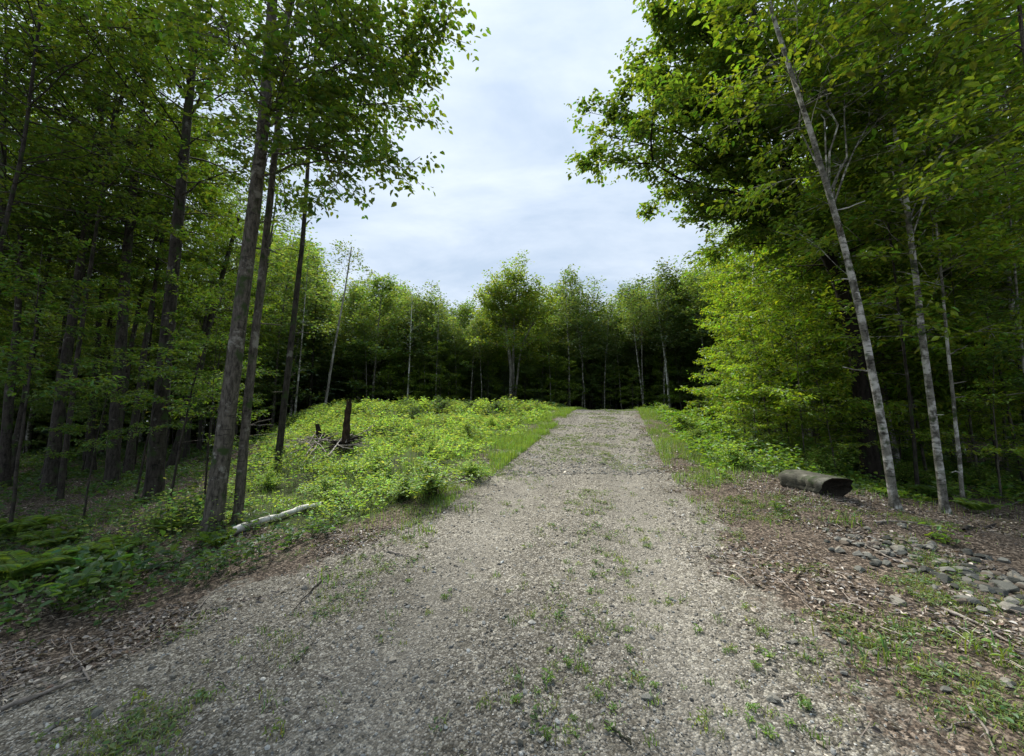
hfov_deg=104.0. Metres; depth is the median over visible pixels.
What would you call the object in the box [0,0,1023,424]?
sky
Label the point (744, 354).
young tree
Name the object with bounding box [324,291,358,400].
broadleaf tree
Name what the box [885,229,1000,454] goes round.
beech tree
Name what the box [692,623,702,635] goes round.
grass tuft
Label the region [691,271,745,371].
slim tree
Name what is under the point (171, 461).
maple tree
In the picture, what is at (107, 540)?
fern
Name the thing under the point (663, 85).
maple tree
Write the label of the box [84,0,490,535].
maple tree
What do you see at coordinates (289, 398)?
sapling
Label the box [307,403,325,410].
bramble bush
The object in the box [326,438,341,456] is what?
dead branch
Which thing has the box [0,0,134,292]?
maple tree
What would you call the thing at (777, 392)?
sapling
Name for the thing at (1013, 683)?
stone
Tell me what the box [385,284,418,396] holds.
broadleaf tree
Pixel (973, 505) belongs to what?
fern
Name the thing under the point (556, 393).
sapling
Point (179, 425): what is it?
young tree
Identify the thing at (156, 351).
maple tree
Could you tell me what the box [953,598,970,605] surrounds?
rock
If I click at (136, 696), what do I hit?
grass tuft
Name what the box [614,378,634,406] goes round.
sapling
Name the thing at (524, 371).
sapling
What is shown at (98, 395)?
young tree
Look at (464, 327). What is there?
broadleaf tree
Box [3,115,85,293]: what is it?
maple tree
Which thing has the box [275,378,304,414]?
sapling
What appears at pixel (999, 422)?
young tree
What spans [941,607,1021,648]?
fallen branch
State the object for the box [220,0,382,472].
slim tree
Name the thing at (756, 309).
sapling
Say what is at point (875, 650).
stone
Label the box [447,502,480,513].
grass tuft
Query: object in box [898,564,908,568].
rock
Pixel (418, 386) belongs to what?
sapling
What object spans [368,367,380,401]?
conifer tree
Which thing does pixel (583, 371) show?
sapling
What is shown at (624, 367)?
broadleaf tree
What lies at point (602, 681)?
grass tuft
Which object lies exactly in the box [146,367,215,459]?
young tree
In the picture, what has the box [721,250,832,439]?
young tree
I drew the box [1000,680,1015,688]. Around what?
stone
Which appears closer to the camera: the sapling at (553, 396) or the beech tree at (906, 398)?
the beech tree at (906, 398)
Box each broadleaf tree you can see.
[0,295,18,417]
[4,230,48,340]
[6,268,93,452]
[49,298,112,445]
[70,273,156,450]
[129,269,193,445]
[186,277,233,441]
[191,256,251,431]
[207,250,286,438]
[217,214,326,429]
[226,242,295,434]
[241,237,309,425]
[249,230,344,405]
[256,235,341,415]
[257,230,285,405]
[267,231,282,428]
[274,256,324,407]
[274,281,304,426]
[280,272,338,409]
[300,279,348,399]
[315,248,344,318]
[318,279,343,365]
[318,300,353,403]
[323,275,377,402]
[323,281,387,402]
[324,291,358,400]
[328,271,415,401]
[339,297,392,399]
[354,275,373,371]
[373,286,415,403]
[376,291,430,401]
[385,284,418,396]
[386,285,437,395]
[388,280,411,361]
[405,279,460,401]
[412,301,453,394]
[428,295,458,366]
[428,299,489,400]
[429,308,481,396]
[432,315,464,397]
[454,297,493,393]
[459,324,491,400]
[460,296,506,394]
[463,319,508,402]
[474,304,508,387]
[479,323,507,400]
[488,329,529,384]
[516,310,561,400]
[517,321,537,398]
[520,312,571,401]
[534,296,577,393]
[535,293,593,403]
[544,281,578,404]
[545,264,602,406]
[563,276,617,408]
[565,294,603,395]
[568,294,604,407]
[591,293,631,408]
[591,308,643,409]
[604,281,661,407]
[605,293,623,408]
[609,273,662,407]
[610,287,638,408]
[635,255,705,400]
[640,269,704,408]
[650,263,720,408]
[662,285,723,411]
[663,255,734,416]
[678,257,700,309]
[680,259,750,408]
[681,278,714,413]
[684,261,708,407]
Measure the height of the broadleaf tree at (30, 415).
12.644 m
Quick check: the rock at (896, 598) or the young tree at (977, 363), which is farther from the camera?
the young tree at (977, 363)
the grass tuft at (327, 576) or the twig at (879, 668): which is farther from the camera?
the grass tuft at (327, 576)
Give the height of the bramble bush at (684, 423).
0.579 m
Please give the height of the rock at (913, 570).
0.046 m
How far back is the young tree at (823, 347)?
16.53 m
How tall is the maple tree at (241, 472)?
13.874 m
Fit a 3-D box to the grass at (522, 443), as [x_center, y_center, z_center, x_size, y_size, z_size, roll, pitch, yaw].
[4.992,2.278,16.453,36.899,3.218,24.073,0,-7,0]
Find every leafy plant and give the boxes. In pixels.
[0,549,99,626]
[35,543,187,609]
[55,530,191,589]
[154,489,205,522]
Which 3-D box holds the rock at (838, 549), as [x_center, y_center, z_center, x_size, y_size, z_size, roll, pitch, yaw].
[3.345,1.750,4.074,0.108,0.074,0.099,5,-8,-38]
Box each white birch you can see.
[324,235,375,404]
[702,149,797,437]
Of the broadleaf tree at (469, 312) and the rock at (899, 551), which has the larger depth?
the broadleaf tree at (469, 312)
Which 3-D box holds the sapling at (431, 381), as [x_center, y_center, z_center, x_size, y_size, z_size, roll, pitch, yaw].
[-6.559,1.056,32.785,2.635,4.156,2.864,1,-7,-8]
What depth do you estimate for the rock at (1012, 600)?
3.09 m
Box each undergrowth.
[0,423,352,648]
[73,396,573,549]
[642,401,1023,506]
[752,436,1023,504]
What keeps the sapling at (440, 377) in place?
on the ground at (282, 565)
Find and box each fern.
[0,514,72,540]
[0,541,95,586]
[13,543,133,574]
[14,528,93,547]
[82,534,147,553]
[139,516,197,532]
[187,528,236,547]
[873,487,903,494]
[907,484,958,498]
[949,496,1003,513]
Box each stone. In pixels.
[89,706,103,718]
[170,672,177,678]
[456,697,461,703]
[518,738,523,746]
[640,693,652,700]
[766,694,777,702]
[768,691,781,702]
[789,638,797,643]
[837,637,846,644]
[868,649,879,654]
[940,685,952,692]
[1000,677,1016,685]
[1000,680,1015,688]
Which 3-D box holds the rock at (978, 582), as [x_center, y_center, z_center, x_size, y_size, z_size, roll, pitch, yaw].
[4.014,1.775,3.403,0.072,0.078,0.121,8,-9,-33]
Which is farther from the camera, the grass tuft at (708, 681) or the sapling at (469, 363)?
the sapling at (469, 363)
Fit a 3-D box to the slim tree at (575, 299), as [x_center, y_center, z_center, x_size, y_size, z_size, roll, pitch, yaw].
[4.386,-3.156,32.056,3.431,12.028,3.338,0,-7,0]
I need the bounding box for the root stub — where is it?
[313,424,334,443]
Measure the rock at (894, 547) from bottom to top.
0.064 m
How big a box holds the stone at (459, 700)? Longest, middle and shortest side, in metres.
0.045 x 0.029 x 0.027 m
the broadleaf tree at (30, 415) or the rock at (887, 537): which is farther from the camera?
the broadleaf tree at (30, 415)
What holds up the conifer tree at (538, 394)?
on the ground at (282, 565)
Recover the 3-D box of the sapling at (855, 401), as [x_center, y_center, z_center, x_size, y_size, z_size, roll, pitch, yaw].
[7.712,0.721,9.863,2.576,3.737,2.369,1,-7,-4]
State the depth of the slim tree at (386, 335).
33.32 m
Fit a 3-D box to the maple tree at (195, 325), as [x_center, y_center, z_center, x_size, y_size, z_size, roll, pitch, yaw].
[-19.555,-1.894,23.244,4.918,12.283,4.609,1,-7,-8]
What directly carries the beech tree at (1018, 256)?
on the ground at (282, 565)
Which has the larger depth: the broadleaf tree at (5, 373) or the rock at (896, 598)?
the broadleaf tree at (5, 373)
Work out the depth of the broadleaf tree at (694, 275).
47.24 m
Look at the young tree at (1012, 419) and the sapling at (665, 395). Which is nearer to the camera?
the young tree at (1012, 419)
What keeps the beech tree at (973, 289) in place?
on the ground at (282, 565)
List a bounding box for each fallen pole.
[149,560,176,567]
[232,502,322,533]
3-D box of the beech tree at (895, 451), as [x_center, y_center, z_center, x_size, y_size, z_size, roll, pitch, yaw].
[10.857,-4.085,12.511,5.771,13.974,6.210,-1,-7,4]
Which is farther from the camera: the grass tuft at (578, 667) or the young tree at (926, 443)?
the young tree at (926, 443)
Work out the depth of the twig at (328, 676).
2.40 m
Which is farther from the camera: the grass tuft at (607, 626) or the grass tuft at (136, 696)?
the grass tuft at (607, 626)
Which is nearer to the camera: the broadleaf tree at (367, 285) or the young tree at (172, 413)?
the young tree at (172, 413)
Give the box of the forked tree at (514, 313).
[465,250,562,400]
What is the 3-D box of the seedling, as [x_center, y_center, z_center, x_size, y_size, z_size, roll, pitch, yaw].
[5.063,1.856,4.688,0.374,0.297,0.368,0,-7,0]
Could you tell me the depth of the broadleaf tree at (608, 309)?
36.55 m
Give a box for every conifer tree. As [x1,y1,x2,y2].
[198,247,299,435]
[204,248,322,433]
[262,267,351,408]
[264,276,348,406]
[299,373,321,410]
[315,311,362,402]
[318,334,372,404]
[328,375,343,404]
[354,310,412,401]
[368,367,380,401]
[412,319,447,399]
[458,329,489,401]
[479,367,495,403]
[494,356,508,401]
[508,375,518,401]
[521,327,549,402]
[528,365,547,401]
[535,380,545,401]
[571,331,614,408]
[574,382,589,407]
[575,318,611,409]
[588,303,648,408]
[592,363,613,409]
[598,302,639,409]
[611,382,626,409]
[622,314,681,406]
[638,375,652,407]
[694,368,714,415]
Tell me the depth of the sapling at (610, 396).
32.36 m
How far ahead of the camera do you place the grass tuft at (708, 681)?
2.27 m
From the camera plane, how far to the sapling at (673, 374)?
32.45 m
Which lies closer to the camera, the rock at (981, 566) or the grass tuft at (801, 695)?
the grass tuft at (801, 695)
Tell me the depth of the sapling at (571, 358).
32.59 m
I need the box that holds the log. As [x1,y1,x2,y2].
[778,469,852,497]
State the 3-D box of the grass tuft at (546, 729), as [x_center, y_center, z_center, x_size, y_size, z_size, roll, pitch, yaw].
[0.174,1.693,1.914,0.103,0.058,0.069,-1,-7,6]
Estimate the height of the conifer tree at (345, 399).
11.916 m
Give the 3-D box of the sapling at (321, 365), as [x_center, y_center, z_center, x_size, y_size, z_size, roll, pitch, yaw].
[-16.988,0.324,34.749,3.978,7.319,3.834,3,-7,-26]
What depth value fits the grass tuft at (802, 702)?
2.06 m
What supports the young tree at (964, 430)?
on the ground at (282, 565)
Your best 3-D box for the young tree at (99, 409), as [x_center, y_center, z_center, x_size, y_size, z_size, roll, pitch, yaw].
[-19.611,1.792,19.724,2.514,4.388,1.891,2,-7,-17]
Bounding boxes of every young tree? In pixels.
[0,221,141,541]
[0,311,54,402]
[0,339,59,425]
[0,339,67,453]
[0,360,49,428]
[0,374,52,425]
[12,358,109,479]
[22,348,157,524]
[24,394,53,442]
[48,365,137,412]
[50,340,142,471]
[57,267,222,507]
[65,393,100,445]
[74,368,143,450]
[87,253,269,511]
[98,370,142,423]
[122,325,217,460]
[130,312,260,493]
[141,378,182,422]
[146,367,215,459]
[148,391,184,446]
[170,334,225,407]
[171,288,279,461]
[182,348,243,443]
[192,401,217,447]
[237,372,274,438]
[238,381,258,426]
[252,351,289,433]
[256,377,290,427]
[699,243,845,446]
[700,340,733,419]
[714,334,789,448]
[715,163,962,464]
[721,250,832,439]
[725,242,835,439]
[727,192,936,435]
[736,140,972,450]
[742,222,907,443]
[744,317,874,441]
[746,149,973,458]
[750,407,809,442]
[779,154,1020,466]
[794,215,1023,472]
[796,415,843,440]
[797,293,958,468]
[817,380,898,440]
[845,159,1023,471]
[849,321,980,460]
[873,165,1023,480]
[889,193,1023,470]
[892,404,968,449]
[908,408,1016,461]
[909,245,1023,479]
[923,397,1023,469]
[955,222,1023,387]
[980,372,1022,464]
[980,406,1023,442]
[983,371,1023,447]
[999,368,1023,434]
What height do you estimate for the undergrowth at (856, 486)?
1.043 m
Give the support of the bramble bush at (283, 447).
on the ground at (282, 565)
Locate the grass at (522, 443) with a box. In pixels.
[3,406,1022,556]
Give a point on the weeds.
(936, 675)
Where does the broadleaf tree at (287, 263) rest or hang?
on the ground at (282, 565)
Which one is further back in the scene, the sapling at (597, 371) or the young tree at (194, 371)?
the sapling at (597, 371)
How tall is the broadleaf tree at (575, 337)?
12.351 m
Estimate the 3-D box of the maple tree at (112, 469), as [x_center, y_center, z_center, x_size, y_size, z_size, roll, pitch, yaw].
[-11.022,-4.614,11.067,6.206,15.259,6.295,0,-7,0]
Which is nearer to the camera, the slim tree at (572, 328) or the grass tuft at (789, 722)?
the grass tuft at (789, 722)
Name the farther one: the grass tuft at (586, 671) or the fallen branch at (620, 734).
the grass tuft at (586, 671)
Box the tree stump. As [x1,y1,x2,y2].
[322,398,362,451]
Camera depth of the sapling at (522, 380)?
34.24 m
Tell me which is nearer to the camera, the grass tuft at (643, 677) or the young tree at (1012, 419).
the grass tuft at (643, 677)
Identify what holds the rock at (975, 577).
on the ground at (282, 565)
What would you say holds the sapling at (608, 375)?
on the ground at (282, 565)
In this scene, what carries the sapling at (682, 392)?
on the ground at (282, 565)
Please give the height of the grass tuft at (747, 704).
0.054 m
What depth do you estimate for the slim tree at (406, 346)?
32.76 m
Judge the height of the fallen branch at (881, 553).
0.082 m
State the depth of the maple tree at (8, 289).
14.33 m
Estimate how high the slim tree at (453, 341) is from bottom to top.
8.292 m
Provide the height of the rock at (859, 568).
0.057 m
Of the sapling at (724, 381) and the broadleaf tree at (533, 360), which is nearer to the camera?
the sapling at (724, 381)
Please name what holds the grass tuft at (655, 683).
on the ground at (282, 565)
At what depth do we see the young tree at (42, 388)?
20.16 m
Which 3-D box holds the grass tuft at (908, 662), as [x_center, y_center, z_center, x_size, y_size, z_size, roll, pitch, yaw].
[2.353,1.651,2.473,0.639,0.131,0.550,1,-7,-9]
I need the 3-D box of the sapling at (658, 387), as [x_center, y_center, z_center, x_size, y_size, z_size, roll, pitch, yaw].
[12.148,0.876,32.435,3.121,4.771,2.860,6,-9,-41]
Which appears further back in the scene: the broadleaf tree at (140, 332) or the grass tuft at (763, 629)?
the broadleaf tree at (140, 332)
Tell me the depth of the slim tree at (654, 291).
31.45 m
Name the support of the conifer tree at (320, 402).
on the ground at (282, 565)
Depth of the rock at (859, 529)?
4.68 m
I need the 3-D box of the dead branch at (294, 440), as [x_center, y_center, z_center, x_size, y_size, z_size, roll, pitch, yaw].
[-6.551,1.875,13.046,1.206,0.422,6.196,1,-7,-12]
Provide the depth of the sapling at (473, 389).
33.58 m
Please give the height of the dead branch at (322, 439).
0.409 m
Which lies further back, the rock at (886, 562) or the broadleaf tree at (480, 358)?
the broadleaf tree at (480, 358)
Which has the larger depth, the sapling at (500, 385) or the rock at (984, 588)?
the sapling at (500, 385)
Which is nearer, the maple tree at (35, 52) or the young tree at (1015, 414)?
the maple tree at (35, 52)
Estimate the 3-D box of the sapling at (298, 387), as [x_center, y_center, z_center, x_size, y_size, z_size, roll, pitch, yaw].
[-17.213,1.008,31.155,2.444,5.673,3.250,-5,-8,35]
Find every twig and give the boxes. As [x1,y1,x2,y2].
[215,678,233,689]
[316,717,343,729]
[318,674,340,678]
[874,666,897,669]
[945,717,973,729]
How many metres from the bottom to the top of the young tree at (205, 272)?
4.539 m
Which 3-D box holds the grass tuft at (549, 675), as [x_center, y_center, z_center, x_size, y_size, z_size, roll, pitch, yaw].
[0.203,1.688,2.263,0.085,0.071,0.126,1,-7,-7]
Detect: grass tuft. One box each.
[120,684,162,706]
[254,625,269,634]
[261,717,301,741]
[307,563,350,585]
[401,516,443,536]
[440,593,451,599]
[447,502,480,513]
[469,692,496,709]
[505,614,520,626]
[509,692,522,704]
[524,610,537,618]
[533,686,540,695]
[538,725,558,740]
[541,667,555,689]
[551,609,561,618]
[553,718,580,736]
[562,657,576,668]
[573,629,589,641]
[575,642,583,653]
[575,657,592,671]
[577,665,591,680]
[595,688,603,698]
[596,674,614,689]
[597,620,615,630]
[601,719,614,731]
[607,700,617,711]
[609,556,627,563]
[624,644,633,651]
[625,671,648,690]
[643,730,658,747]
[644,689,661,708]
[649,680,661,688]
[687,711,724,733]
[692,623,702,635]
[696,706,718,724]
[702,674,718,685]
[712,726,733,739]
[713,703,736,716]
[722,647,730,652]
[723,643,737,654]
[735,679,750,688]
[741,602,750,610]
[744,712,755,728]
[745,701,759,712]
[749,660,765,671]
[754,624,770,634]
[756,720,779,738]
[761,648,772,662]
[761,705,786,726]
[768,500,788,512]
[783,713,796,729]
[795,692,810,700]
[796,698,811,709]
[797,722,807,732]
[805,725,841,748]
[810,612,930,677]
[816,507,887,527]
[825,713,855,729]
[897,600,1023,674]
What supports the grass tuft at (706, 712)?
on the ground at (282, 565)
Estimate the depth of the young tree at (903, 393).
11.06 m
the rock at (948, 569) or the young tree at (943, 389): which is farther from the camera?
the young tree at (943, 389)
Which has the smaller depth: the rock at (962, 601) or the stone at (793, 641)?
the stone at (793, 641)
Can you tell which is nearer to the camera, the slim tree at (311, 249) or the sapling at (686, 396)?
the slim tree at (311, 249)
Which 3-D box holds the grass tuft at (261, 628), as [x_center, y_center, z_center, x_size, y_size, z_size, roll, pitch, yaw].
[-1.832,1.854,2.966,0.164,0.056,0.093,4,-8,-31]
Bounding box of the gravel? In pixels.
[0,409,1019,755]
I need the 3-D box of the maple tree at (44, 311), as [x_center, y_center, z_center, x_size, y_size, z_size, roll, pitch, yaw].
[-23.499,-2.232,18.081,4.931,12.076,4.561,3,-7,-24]
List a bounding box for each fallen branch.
[0,673,92,710]
[19,642,90,681]
[129,613,167,637]
[190,590,215,618]
[293,574,329,609]
[388,550,417,558]
[604,721,631,744]
[764,566,813,611]
[854,539,905,563]
[874,520,932,526]
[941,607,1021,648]
[962,523,996,531]
[967,704,995,750]
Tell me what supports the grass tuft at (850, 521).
on the ground at (282, 565)
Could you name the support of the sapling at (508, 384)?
on the ground at (282, 565)
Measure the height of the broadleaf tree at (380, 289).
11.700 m
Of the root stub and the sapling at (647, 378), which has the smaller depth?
the root stub
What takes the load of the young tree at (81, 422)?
on the ground at (282, 565)
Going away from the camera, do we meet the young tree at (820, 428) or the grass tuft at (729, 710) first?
the grass tuft at (729, 710)
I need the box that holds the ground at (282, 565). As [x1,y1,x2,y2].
[0,409,1023,755]
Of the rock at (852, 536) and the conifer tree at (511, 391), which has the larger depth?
the conifer tree at (511, 391)
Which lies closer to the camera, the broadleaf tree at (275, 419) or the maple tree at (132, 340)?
the maple tree at (132, 340)
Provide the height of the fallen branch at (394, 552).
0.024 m
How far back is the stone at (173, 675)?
2.50 m
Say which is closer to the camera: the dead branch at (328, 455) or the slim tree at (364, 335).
the dead branch at (328, 455)
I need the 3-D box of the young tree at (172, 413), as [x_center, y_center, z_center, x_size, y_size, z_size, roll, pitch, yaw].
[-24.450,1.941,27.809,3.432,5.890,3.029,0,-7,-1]
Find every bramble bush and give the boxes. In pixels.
[252,468,289,487]
[270,444,292,451]
[284,432,298,442]
[286,411,303,421]
[301,474,356,500]
[305,410,321,417]
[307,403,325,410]
[334,424,361,438]
[354,451,395,472]
[359,441,391,457]
[374,474,425,500]
[397,457,479,497]
[403,406,423,418]
[407,436,422,446]
[409,405,424,413]
[415,437,449,455]
[427,399,454,411]
[431,394,444,405]
[449,457,491,479]
[451,420,482,438]
[460,402,475,408]
[479,409,495,416]
[480,401,511,411]
[483,416,497,426]
[668,415,693,428]
[687,426,708,437]
[709,438,764,466]
[791,446,845,472]
[882,459,935,483]
[921,458,950,468]
[957,461,1017,484]
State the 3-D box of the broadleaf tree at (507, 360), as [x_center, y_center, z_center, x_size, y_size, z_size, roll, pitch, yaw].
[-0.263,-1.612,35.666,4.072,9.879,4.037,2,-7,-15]
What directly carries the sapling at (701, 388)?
on the ground at (282, 565)
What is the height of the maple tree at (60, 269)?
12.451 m
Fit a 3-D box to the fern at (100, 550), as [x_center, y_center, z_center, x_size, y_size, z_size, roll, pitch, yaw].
[-4.682,2.002,4.346,0.914,0.307,0.830,4,-8,-29]
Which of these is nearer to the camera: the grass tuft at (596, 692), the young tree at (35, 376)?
the grass tuft at (596, 692)
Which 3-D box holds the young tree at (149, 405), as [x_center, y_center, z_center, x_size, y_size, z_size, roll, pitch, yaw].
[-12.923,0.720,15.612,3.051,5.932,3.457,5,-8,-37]
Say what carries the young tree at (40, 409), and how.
on the ground at (282, 565)
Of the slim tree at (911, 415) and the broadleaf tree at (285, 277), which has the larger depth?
the broadleaf tree at (285, 277)
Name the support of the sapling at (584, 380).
on the ground at (282, 565)
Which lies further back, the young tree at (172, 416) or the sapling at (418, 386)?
the sapling at (418, 386)
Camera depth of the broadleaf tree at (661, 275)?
33.34 m
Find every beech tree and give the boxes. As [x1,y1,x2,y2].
[654,0,1023,511]
[692,179,812,430]
[703,266,751,413]
[754,0,1023,513]
[759,61,1023,467]
[761,274,843,436]
[764,117,973,411]
[801,7,1023,507]
[805,168,922,411]
[863,251,946,443]
[885,225,1023,460]
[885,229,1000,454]
[886,57,1023,427]
[899,0,1023,424]
[946,183,1021,385]
[948,162,1023,407]
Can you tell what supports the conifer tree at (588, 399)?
on the ground at (282, 565)
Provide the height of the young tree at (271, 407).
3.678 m
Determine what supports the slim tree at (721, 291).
on the ground at (282, 565)
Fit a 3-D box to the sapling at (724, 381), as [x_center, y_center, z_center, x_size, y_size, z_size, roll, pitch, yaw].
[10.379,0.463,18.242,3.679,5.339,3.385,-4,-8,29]
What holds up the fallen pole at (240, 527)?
on the ground at (282, 565)
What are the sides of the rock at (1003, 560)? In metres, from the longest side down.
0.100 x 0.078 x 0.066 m
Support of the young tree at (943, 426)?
on the ground at (282, 565)
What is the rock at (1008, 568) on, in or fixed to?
on the ground at (282, 565)
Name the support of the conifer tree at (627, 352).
on the ground at (282, 565)
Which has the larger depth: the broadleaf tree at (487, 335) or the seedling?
the broadleaf tree at (487, 335)
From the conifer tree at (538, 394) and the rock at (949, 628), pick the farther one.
the conifer tree at (538, 394)
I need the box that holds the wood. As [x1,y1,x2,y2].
[0,291,1019,447]
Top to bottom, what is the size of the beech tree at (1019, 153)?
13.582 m
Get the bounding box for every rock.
[834,546,845,552]
[839,540,849,544]
[845,534,859,539]
[852,550,863,556]
[853,565,865,571]
[854,527,864,532]
[867,556,879,560]
[869,561,880,566]
[879,550,890,554]
[882,535,891,540]
[882,540,891,545]
[882,560,891,565]
[889,595,907,605]
[890,545,901,549]
[894,548,907,554]
[897,523,907,528]
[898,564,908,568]
[904,562,916,568]
[908,568,916,572]
[920,565,933,572]
[926,545,935,550]
[935,574,952,583]
[938,558,948,563]
[939,566,955,573]
[945,626,955,633]
[948,583,959,589]
[953,595,981,605]
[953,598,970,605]
[954,566,972,572]
[956,563,977,567]
[957,571,972,575]
[960,549,973,555]
[960,576,971,583]
[966,574,979,580]
[967,581,979,588]
[968,567,980,572]
[969,557,981,562]
[973,553,985,558]
[973,580,994,586]
[974,605,990,613]
[975,564,987,569]
[979,584,995,593]
[980,571,995,579]
[982,554,993,560]
[989,580,1019,592]
[991,571,1002,575]
[992,587,1008,596]
[996,557,1010,563]
[998,601,1023,613]
[1003,566,1016,571]
[1004,596,1019,604]
[1007,570,1019,575]
[1007,576,1022,582]
[1014,594,1023,598]
[1015,583,1023,588]
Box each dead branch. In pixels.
[252,431,315,445]
[284,438,329,451]
[284,439,331,444]
[285,433,370,442]
[302,431,332,463]
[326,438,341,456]
[326,439,365,448]
[351,424,373,437]
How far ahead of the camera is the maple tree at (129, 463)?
12.67 m
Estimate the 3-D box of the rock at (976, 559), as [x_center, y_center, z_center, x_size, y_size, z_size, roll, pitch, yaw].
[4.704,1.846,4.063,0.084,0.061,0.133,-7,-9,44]
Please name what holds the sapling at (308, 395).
on the ground at (282, 565)
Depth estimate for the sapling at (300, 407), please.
32.49 m
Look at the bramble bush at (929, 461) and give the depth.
11.40 m
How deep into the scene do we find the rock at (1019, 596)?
3.23 m
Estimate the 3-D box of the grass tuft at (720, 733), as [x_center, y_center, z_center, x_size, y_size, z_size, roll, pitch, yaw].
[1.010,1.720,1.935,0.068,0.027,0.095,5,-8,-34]
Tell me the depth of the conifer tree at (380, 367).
34.23 m
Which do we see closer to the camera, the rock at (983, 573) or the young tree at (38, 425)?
the rock at (983, 573)
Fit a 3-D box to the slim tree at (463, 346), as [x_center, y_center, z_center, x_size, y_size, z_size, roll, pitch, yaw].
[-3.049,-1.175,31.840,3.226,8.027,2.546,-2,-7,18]
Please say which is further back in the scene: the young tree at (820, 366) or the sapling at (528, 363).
the sapling at (528, 363)
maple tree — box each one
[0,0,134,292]
[0,0,229,491]
[0,0,239,322]
[0,0,256,486]
[0,0,318,504]
[0,17,140,487]
[0,74,75,317]
[0,106,162,431]
[0,107,191,479]
[0,114,147,476]
[0,147,72,352]
[0,190,52,309]
[0,248,75,377]
[1,140,66,326]
[2,265,108,451]
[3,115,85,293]
[6,93,192,473]
[41,99,241,477]
[41,237,166,462]
[46,234,155,453]
[61,114,242,427]
[74,254,177,443]
[81,182,213,379]
[83,102,244,465]
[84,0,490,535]
[114,185,292,469]
[134,271,229,442]
[150,175,278,459]
[152,227,258,450]
[162,0,428,525]
[172,278,225,418]
[180,199,288,445]
[226,265,291,381]
[564,0,1013,481]
[717,276,751,361]
[782,0,1023,395]
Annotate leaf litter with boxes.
[0,423,558,704]
[632,422,1023,734]
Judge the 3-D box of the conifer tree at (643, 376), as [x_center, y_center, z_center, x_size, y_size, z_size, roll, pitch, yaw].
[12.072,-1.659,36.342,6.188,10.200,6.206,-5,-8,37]
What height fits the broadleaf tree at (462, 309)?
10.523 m
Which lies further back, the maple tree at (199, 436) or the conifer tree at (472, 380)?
the conifer tree at (472, 380)
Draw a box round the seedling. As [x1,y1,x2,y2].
[918,522,972,544]
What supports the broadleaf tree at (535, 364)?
on the ground at (282, 565)
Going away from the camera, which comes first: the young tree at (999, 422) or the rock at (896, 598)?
the rock at (896, 598)
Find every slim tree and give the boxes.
[0,0,234,500]
[195,160,320,333]
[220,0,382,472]
[269,239,334,417]
[345,300,384,398]
[348,306,381,397]
[371,291,407,400]
[389,284,431,399]
[390,311,424,400]
[406,307,435,398]
[415,289,457,398]
[433,316,465,394]
[441,313,469,395]
[456,316,492,400]
[463,314,498,398]
[532,320,567,401]
[547,268,585,406]
[558,295,605,407]
[561,313,597,406]
[588,313,626,408]
[599,315,636,409]
[611,280,659,407]
[614,281,669,398]
[638,273,686,407]
[639,282,686,408]
[644,297,690,403]
[653,278,691,409]
[679,287,712,415]
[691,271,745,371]
[700,269,743,323]
[783,69,1023,492]
[868,6,1023,414]
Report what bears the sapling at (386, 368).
on the ground at (282, 565)
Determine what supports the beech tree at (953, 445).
on the ground at (282, 565)
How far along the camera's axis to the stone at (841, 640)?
2.59 m
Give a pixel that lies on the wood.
(41, 436)
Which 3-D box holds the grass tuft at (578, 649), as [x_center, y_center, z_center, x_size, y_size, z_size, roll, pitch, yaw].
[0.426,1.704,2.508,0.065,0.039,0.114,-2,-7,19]
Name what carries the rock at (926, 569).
on the ground at (282, 565)
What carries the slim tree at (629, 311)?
on the ground at (282, 565)
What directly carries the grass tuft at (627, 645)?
on the ground at (282, 565)
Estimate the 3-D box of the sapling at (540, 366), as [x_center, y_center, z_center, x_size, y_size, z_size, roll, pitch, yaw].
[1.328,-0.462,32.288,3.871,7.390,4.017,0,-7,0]
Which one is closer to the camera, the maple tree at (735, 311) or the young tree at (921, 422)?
the young tree at (921, 422)
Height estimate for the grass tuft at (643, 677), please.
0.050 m
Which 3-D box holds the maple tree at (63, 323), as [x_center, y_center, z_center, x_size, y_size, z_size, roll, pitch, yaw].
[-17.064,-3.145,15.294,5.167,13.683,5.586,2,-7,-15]
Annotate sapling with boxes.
[266,356,307,410]
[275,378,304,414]
[277,356,303,410]
[292,347,336,393]
[294,383,315,409]
[298,377,320,408]
[303,348,337,398]
[306,365,339,403]
[315,342,349,404]
[332,325,376,401]
[341,353,386,401]
[345,367,370,394]
[354,365,371,400]
[363,338,415,402]
[365,340,404,400]
[386,347,430,395]
[389,350,430,399]
[402,361,436,400]
[414,340,463,401]
[417,336,450,401]
[419,366,443,399]
[422,348,462,396]
[427,357,467,397]
[444,362,467,400]
[446,368,468,401]
[450,317,494,396]
[459,378,478,404]
[466,328,505,384]
[473,363,506,400]
[486,338,531,396]
[489,351,526,399]
[491,351,522,399]
[504,328,551,400]
[505,343,540,401]
[506,357,535,399]
[508,329,546,380]
[520,348,565,402]
[539,353,574,401]
[543,328,589,390]
[545,352,587,404]
[551,359,586,405]
[564,358,597,405]
[566,356,599,400]
[570,344,612,408]
[581,353,606,409]
[585,341,631,397]
[588,353,612,409]
[589,353,617,408]
[595,362,629,407]
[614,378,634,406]
[618,360,647,403]
[618,364,648,408]
[622,342,658,385]
[635,365,657,406]
[644,362,681,403]
[646,351,689,400]
[646,361,680,403]
[658,334,702,405]
[660,341,705,408]
[665,366,695,411]
[675,286,803,432]
[676,354,703,407]
[680,366,714,415]
[687,319,774,437]
[697,333,768,426]
[700,353,721,419]
[702,284,838,455]
[710,339,802,448]
[714,287,842,449]
[720,270,908,459]
[772,332,910,472]
[910,310,1023,494]
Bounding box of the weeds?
[30,409,1023,755]

